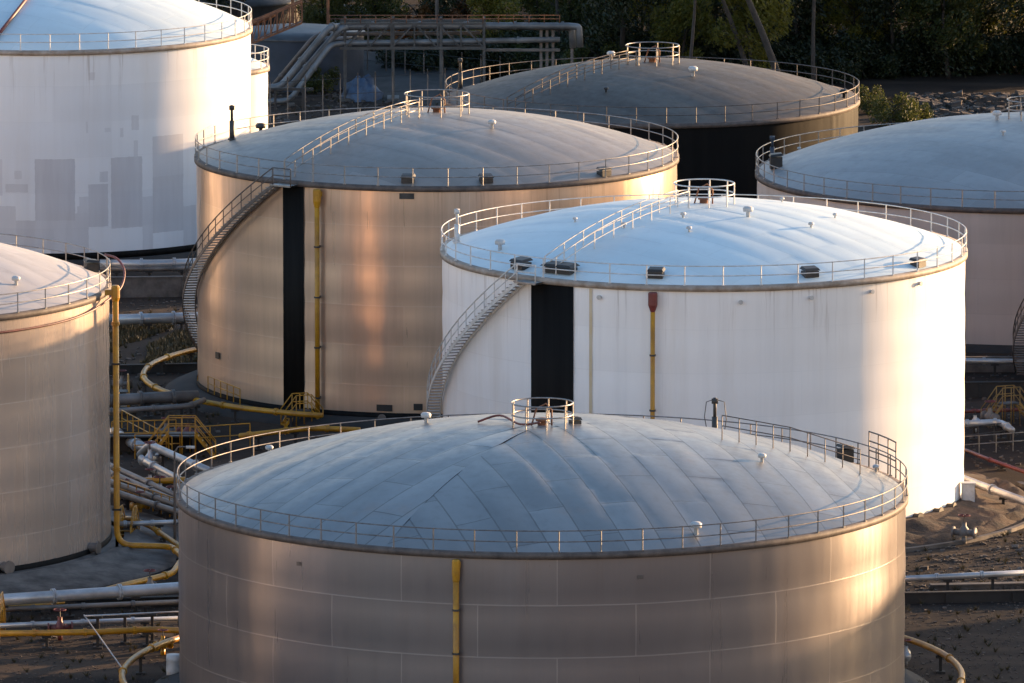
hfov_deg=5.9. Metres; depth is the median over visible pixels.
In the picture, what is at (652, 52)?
shrub
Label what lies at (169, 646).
valve
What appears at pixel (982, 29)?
shrub
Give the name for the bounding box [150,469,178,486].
pipeline
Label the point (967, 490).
control cabinet
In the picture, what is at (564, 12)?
forest tree
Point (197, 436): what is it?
crossover stair
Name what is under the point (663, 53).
shrub
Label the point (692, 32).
tall tree
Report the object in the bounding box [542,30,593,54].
shrub
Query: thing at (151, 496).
pipeline
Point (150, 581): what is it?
valve
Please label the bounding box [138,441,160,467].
valve
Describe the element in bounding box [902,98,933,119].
bush
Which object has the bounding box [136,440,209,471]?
pipeline
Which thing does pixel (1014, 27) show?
forest tree
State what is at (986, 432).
guard rail
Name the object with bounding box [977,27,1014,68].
shrub
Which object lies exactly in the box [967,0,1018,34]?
forest tree
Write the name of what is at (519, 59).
bush
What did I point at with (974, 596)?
bund wall
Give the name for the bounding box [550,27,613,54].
shrub
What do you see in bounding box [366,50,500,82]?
fence
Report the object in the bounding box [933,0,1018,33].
forest tree
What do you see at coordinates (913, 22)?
forest tree
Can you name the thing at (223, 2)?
forest tree
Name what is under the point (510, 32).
shrub
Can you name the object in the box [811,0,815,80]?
tall tree
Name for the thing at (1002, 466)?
pipeline
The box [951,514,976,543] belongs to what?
valve
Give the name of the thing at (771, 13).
forest tree
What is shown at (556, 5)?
tall tree
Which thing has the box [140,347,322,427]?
foam ring pipe
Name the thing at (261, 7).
distant tank
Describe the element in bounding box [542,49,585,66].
bush
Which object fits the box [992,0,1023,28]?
forest tree
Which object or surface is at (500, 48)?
bush
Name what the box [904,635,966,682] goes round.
foam ring pipe
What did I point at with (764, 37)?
leaning tree
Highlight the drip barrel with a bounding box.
[166,653,178,674]
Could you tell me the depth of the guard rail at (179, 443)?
597.09 m
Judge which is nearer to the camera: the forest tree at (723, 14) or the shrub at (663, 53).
the shrub at (663, 53)
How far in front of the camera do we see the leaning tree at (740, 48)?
772.04 m
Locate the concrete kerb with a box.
[905,481,1023,552]
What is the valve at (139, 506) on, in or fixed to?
on the ground at (994, 82)
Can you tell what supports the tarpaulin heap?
on the ground at (994, 82)
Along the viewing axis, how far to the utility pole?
791.92 m
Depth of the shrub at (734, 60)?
778.71 m
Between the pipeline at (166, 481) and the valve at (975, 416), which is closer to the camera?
the pipeline at (166, 481)
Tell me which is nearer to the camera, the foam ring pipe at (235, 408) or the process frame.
the foam ring pipe at (235, 408)
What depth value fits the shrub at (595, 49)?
779.45 m
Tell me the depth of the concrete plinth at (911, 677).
524.48 m
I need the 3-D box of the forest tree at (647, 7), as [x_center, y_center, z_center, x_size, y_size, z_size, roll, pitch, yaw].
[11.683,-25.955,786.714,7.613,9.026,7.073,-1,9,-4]
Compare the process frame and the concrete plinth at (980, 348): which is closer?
the concrete plinth at (980, 348)
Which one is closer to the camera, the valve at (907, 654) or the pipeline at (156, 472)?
the valve at (907, 654)
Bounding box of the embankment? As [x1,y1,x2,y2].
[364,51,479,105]
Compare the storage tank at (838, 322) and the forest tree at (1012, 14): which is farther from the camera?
the forest tree at (1012, 14)
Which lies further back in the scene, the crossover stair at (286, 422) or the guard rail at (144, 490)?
the crossover stair at (286, 422)
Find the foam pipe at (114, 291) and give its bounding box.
[6,285,178,613]
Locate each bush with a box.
[303,66,339,93]
[386,2,456,39]
[415,0,471,38]
[477,32,525,76]
[495,44,545,75]
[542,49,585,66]
[574,41,633,61]
[855,84,888,114]
[866,92,922,126]
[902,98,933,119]
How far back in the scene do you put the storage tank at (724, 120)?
687.31 m
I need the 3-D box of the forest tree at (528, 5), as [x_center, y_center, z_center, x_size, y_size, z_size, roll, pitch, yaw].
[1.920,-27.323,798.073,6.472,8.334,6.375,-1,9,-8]
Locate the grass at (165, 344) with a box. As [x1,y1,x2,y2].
[109,323,197,363]
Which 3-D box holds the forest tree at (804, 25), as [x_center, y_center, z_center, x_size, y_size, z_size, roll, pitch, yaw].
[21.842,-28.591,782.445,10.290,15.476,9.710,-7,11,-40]
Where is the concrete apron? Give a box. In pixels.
[0,505,178,593]
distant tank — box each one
[195,0,300,25]
[251,23,364,91]
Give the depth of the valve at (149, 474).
584.93 m
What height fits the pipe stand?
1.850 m
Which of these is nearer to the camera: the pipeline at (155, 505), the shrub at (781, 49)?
the pipeline at (155, 505)
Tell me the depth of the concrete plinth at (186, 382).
611.50 m
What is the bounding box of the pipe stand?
[271,88,313,111]
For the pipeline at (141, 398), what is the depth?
612.54 m
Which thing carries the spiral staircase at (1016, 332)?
attached to the storage tank at (967, 171)
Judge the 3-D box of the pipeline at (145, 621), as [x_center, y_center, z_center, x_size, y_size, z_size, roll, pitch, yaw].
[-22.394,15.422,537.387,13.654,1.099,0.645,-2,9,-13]
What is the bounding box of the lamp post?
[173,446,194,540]
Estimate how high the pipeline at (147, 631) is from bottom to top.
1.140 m
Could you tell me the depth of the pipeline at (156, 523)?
567.59 m
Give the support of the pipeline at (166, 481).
on the ground at (994, 82)
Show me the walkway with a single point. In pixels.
(162, 435)
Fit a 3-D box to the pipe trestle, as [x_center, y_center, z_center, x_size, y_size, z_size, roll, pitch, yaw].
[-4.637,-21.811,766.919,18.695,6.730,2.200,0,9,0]
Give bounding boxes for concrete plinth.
[0,525,118,574]
[64,251,196,265]
[155,669,928,682]
[165,370,423,428]
[965,344,1023,353]
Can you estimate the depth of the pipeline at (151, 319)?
647.47 m
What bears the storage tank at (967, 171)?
on the concrete plinth at (980, 348)
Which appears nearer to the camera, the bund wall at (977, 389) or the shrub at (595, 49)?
the bund wall at (977, 389)
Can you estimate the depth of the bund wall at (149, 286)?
663.29 m
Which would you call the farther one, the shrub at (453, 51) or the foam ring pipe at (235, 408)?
the shrub at (453, 51)
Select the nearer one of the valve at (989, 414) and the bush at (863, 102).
the valve at (989, 414)
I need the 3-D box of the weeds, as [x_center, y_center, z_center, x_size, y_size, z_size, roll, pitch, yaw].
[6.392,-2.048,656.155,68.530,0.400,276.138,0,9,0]
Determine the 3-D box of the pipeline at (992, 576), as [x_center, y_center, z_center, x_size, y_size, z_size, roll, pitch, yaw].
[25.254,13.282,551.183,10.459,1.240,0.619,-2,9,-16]
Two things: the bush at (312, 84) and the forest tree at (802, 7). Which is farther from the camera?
the forest tree at (802, 7)
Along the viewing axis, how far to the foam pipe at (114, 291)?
561.27 m
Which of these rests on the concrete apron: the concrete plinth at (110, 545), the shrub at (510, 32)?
the concrete plinth at (110, 545)
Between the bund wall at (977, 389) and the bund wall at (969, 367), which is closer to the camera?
the bund wall at (977, 389)
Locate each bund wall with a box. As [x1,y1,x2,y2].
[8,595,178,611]
[109,275,197,297]
[109,362,197,373]
[110,432,211,451]
[905,589,1023,603]
[929,581,1023,590]
[964,381,1023,397]
[965,356,1023,371]
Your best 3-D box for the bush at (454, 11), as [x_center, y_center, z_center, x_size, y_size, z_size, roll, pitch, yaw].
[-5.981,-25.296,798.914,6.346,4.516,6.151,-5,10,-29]
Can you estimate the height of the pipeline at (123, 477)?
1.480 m
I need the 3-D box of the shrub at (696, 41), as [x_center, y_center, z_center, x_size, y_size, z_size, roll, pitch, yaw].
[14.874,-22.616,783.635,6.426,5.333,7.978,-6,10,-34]
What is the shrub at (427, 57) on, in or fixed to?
on the ground at (994, 82)
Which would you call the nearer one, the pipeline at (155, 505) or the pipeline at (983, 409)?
the pipeline at (155, 505)
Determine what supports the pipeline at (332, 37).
on the pipe trestle
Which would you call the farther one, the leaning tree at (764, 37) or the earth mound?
the leaning tree at (764, 37)
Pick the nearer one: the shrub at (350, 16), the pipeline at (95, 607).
the pipeline at (95, 607)
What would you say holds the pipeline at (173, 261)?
on the ground at (994, 82)
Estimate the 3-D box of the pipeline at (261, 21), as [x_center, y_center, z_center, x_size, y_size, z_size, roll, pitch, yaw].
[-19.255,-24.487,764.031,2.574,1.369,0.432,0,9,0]
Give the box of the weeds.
[6,92,1023,682]
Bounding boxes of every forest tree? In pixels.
[203,0,245,17]
[294,0,359,23]
[332,0,410,51]
[416,0,472,35]
[457,0,522,37]
[505,0,572,32]
[535,0,606,36]
[568,0,634,39]
[575,0,676,60]
[627,0,696,36]
[631,2,663,29]
[645,0,723,59]
[688,0,752,40]
[696,0,746,28]
[708,0,794,68]
[732,0,861,45]
[784,0,836,41]
[883,0,958,44]
[889,0,989,78]
[892,0,930,26]
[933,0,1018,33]
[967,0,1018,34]
[974,0,1023,38]
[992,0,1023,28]
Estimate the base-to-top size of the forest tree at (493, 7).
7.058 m
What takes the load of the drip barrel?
on the ground at (994, 82)
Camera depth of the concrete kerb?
567.93 m
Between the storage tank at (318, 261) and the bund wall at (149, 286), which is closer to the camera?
the storage tank at (318, 261)
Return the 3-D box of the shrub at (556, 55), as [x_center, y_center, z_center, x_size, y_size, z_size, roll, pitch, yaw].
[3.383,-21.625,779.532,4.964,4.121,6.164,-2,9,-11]
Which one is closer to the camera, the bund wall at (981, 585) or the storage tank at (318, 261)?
the bund wall at (981, 585)
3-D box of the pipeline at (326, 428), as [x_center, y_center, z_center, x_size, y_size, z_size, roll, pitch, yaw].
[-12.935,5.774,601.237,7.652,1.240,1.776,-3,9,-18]
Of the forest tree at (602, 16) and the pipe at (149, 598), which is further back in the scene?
the forest tree at (602, 16)
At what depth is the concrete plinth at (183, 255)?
680.38 m
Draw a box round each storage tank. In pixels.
[0,0,252,259]
[0,233,125,573]
[176,397,908,682]
[182,89,678,418]
[250,44,269,132]
[426,178,967,516]
[445,41,859,198]
[755,96,1023,344]
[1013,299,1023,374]
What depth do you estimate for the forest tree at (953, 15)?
779.57 m
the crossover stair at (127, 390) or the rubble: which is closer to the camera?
the crossover stair at (127, 390)
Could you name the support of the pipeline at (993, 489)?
on the ground at (994, 82)
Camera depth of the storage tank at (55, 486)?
557.01 m
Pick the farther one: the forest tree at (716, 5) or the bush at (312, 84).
the forest tree at (716, 5)
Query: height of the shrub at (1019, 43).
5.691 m
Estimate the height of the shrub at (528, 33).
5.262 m
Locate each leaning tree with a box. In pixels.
[721,0,748,65]
[746,0,780,71]
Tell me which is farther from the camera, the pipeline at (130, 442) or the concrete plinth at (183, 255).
the concrete plinth at (183, 255)
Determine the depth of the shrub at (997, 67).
784.70 m
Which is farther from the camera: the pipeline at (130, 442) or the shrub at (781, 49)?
the shrub at (781, 49)
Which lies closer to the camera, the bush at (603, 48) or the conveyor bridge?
the conveyor bridge
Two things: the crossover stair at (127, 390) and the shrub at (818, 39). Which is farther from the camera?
the shrub at (818, 39)
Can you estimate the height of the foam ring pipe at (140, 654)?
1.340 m
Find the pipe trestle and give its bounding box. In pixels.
[329,15,572,101]
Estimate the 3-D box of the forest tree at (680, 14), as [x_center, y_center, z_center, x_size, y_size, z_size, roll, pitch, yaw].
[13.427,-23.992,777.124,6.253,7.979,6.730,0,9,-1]
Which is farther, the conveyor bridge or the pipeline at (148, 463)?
the conveyor bridge
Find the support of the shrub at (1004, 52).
on the ground at (994, 82)
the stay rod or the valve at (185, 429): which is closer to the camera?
the stay rod
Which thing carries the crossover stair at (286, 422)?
on the ground at (994, 82)
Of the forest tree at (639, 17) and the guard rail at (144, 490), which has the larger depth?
the forest tree at (639, 17)
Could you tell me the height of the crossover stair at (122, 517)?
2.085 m
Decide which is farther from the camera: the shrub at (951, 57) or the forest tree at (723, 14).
the forest tree at (723, 14)
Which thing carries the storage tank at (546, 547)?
on the concrete plinth at (911, 677)
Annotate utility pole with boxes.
[435,0,438,30]
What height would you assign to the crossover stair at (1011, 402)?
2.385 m
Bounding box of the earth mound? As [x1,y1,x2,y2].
[905,471,1023,546]
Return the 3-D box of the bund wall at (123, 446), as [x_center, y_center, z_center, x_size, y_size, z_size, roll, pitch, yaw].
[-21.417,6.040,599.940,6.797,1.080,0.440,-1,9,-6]
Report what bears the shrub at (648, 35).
on the ground at (994, 82)
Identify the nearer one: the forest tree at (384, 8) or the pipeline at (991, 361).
the pipeline at (991, 361)
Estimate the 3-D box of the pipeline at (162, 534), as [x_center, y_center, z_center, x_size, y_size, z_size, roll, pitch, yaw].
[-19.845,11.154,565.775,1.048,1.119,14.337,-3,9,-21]
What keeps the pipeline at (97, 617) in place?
on the ground at (994, 82)
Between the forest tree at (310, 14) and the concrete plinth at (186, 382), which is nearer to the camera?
the concrete plinth at (186, 382)
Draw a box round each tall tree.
[555,0,560,35]
[689,0,695,58]
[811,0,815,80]
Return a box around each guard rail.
[111,419,176,432]
[120,479,177,518]
[121,410,172,450]
[134,432,180,458]
[189,423,250,451]
[207,376,240,404]
[964,422,1010,442]
[964,432,1023,453]
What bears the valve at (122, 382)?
on the ground at (994, 82)
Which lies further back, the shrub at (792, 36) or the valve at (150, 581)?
the shrub at (792, 36)
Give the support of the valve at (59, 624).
on the ground at (994, 82)
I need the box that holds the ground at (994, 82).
[0,0,1023,682]
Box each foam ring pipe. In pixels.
[117,635,178,682]
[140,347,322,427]
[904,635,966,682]
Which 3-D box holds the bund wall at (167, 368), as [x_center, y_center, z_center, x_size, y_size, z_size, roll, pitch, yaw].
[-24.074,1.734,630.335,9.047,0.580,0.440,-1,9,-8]
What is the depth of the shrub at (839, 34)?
788.17 m
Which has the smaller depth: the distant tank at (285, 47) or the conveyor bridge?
the conveyor bridge
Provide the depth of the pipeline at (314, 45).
765.82 m
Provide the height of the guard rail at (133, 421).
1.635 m
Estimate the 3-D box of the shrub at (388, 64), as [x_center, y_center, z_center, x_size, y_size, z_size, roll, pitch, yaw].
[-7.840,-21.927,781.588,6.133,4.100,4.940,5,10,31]
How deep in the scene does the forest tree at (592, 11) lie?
786.92 m
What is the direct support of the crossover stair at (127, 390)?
on the ground at (994, 82)
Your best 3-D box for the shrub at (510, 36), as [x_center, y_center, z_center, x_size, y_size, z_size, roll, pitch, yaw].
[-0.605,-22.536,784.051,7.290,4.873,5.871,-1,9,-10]
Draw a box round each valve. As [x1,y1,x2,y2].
[47,608,72,639]
[112,369,131,388]
[129,491,149,511]
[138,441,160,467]
[143,569,156,583]
[145,468,154,476]
[152,629,173,654]
[154,475,170,489]
[157,417,174,431]
[176,416,199,431]
[904,639,910,664]
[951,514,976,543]
[971,409,979,431]
[980,400,999,427]
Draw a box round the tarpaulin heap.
[341,74,383,101]
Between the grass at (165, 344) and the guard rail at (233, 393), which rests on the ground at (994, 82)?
the grass at (165, 344)
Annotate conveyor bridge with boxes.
[251,0,302,43]
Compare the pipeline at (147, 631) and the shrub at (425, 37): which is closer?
the pipeline at (147, 631)
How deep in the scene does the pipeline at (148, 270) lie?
671.48 m
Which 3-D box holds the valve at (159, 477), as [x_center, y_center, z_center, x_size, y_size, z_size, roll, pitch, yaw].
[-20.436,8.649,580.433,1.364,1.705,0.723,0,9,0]
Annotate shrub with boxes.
[305,4,384,31]
[375,36,443,70]
[376,29,451,62]
[395,29,496,74]
[436,29,491,72]
[444,36,530,78]
[477,14,557,71]
[482,30,545,74]
[517,19,565,51]
[525,40,581,70]
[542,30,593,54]
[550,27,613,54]
[551,44,618,61]
[597,33,662,58]
[613,19,668,57]
[618,27,697,58]
[642,28,746,58]
[681,26,741,59]
[688,25,754,63]
[709,30,804,72]
[743,26,818,76]
[767,25,833,80]
[781,18,850,72]
[798,29,883,84]
[829,22,908,68]
[840,39,903,79]
[901,28,993,77]
[951,20,997,71]
[953,17,1021,71]
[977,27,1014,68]
[983,29,1023,74]
[1009,28,1023,70]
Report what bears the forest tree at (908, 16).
on the ground at (994, 82)
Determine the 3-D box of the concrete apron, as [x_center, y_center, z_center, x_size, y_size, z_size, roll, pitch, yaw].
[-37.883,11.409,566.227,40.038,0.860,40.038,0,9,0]
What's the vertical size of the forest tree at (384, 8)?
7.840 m
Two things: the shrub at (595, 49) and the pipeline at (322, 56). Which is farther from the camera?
the shrub at (595, 49)
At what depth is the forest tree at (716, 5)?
782.12 m
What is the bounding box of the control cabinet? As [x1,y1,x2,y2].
[961,481,975,501]
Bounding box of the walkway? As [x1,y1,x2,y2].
[110,434,194,452]
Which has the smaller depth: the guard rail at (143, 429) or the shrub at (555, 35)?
the guard rail at (143, 429)
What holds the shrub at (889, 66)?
on the ground at (994, 82)
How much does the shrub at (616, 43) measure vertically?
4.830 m
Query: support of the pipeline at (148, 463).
on the ground at (994, 82)
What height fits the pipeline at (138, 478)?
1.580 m
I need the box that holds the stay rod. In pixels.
[85,616,121,666]
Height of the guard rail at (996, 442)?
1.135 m
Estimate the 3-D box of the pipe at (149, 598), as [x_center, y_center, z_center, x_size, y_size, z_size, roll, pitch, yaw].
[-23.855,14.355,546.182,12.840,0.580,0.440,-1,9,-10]
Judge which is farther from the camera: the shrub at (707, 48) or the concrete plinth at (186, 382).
the shrub at (707, 48)
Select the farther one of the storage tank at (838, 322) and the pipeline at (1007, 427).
the pipeline at (1007, 427)
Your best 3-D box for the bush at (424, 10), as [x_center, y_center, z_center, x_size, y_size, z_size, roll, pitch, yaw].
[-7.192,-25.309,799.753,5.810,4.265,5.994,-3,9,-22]
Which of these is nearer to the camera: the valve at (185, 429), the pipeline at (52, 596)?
the pipeline at (52, 596)
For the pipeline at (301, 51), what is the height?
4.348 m
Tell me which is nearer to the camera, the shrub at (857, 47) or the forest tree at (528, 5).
the shrub at (857, 47)
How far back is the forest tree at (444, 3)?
796.88 m
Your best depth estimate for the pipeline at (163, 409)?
608.75 m
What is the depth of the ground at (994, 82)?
562.14 m
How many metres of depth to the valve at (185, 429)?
602.40 m
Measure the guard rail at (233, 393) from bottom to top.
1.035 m
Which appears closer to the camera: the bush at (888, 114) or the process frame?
the bush at (888, 114)
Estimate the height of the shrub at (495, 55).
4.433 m
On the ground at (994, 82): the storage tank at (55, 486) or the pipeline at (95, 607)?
the pipeline at (95, 607)
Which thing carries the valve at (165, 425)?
on the ground at (994, 82)
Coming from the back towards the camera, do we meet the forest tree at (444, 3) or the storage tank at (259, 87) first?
the forest tree at (444, 3)
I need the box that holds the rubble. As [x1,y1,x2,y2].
[905,90,1023,118]
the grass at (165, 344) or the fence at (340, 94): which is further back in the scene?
the fence at (340, 94)
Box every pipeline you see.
[0,582,178,621]
[0,599,178,620]
[0,616,177,640]
[0,626,178,649]
[84,611,178,645]
[100,257,196,275]
[100,265,197,275]
[109,311,197,329]
[109,389,198,419]
[109,397,205,430]
[110,427,156,455]
[110,462,172,510]
[110,469,172,515]
[111,476,184,487]
[111,479,177,518]
[111,488,177,519]
[120,519,177,531]
[124,515,178,546]
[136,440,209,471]
[143,458,187,478]
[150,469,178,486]
[238,425,360,450]
[253,14,275,25]
[268,21,582,90]
[268,22,575,92]
[268,36,559,104]
[272,31,479,83]
[905,570,1023,590]
[964,408,1023,413]
[964,418,1014,444]
[964,448,1023,473]
[964,475,1023,504]
[965,357,1023,377]
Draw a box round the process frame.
[291,0,329,24]
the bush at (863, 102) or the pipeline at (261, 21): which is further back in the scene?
the pipeline at (261, 21)
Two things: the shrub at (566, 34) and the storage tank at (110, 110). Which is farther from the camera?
the shrub at (566, 34)
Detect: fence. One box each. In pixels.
[269,68,445,121]
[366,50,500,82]
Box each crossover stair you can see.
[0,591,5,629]
[119,373,129,415]
[120,504,139,537]
[148,415,215,458]
[280,392,323,426]
[981,385,1023,426]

